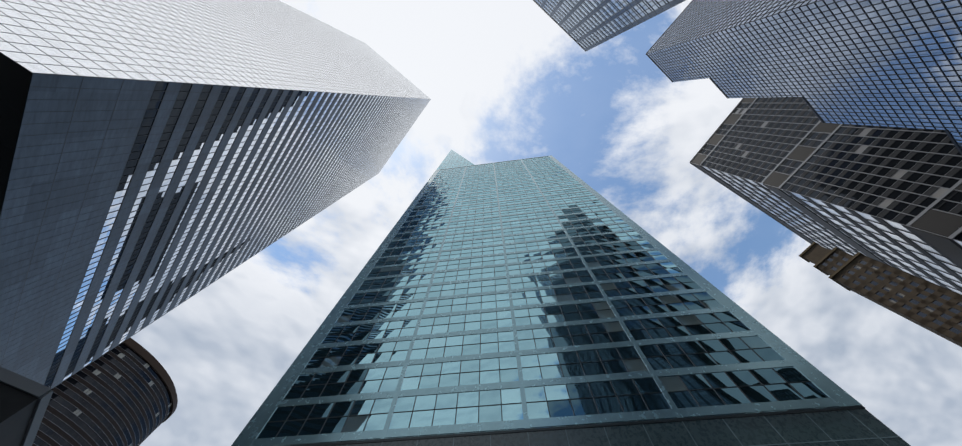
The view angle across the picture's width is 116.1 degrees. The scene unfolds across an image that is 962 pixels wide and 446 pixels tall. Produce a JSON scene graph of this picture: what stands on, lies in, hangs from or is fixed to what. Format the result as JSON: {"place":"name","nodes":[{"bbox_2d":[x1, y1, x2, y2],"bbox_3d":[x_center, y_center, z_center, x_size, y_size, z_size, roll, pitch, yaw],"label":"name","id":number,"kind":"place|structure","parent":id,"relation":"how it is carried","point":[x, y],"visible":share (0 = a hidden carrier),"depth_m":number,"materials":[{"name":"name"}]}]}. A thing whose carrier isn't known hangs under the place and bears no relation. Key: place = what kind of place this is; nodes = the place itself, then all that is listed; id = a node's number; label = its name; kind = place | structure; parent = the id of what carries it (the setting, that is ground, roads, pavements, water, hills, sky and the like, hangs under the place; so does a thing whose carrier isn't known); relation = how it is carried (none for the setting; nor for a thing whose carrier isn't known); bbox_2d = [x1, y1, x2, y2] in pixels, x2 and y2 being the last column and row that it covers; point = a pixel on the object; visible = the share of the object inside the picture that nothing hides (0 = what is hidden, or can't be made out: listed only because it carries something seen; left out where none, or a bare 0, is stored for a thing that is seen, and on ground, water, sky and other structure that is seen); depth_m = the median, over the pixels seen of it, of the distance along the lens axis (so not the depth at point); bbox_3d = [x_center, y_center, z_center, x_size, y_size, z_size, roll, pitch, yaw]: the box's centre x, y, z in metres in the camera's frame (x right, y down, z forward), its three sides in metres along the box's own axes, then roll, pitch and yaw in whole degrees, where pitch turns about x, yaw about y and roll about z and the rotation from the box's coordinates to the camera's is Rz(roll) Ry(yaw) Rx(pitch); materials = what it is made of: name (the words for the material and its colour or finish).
{"place":"outdoors","nodes":[
{"label":"outdoors","id":0,"kind":"place"},
{"bbox_2d":[0,366,52,445],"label":"annex building","id":1,"kind":"structure","parent":0,"point":[24,402],"depth_m":32.05,"materials":[{"name":"grey glass"}]},
{"bbox_2d":[32,338,177,445],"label":"building","id":2,"kind":"structure","parent":0,"point":[124,393],"depth_m":152.08,"materials":[{"name":"brown glass"}]},
{"bbox_2d":[103,0,961,445],"label":"sky","id":3,"kind":"structure","parent":0,"point":[502,80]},
{"bbox_2d":[231,149,910,445],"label":"tower","id":4,"kind":"structure","parent":0,"point":[550,300],"depth_m":38.05,"materials":[{"name":"teal glass"}]},
{"bbox_2d":[646,0,961,154],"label":"tower","id":5,"kind":"structure","parent":0,"point":[892,63],"depth_m":80.17,"materials":[{"name":"blue glass"}]},
{"bbox_2d":[690,97,961,294],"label":"tower","id":6,"kind":"structure","parent":0,"point":[891,196],"depth_m":115.45,"materials":[{"name":"grey glass"}]},
{"bbox_3d":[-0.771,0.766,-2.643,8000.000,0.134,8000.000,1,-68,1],"label":"ground","id":7,"kind":"structure","parent":0,"visible":0},
{"bbox_2d":[0,0,430,388],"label":"skyscraper","id":8,"kind":"structure","parent":7,"relation":"on","point":[159,159],"depth_m":55.80,"materials":[{"name":"metal"}]},
{"bbox_2d":[533,0,685,51],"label":"tower","id":9,"kind":"structure","parent":7,"relation":"on","point":[585,25],"depth_m":117.86,"materials":[{"name":"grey glass"}]},
{"bbox_2d":[799,242,961,346],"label":"tower","id":10,"kind":"structure","parent":7,"relation":"on","point":[932,307],"depth_m":98.87,"materials":[{"name":"brick"}]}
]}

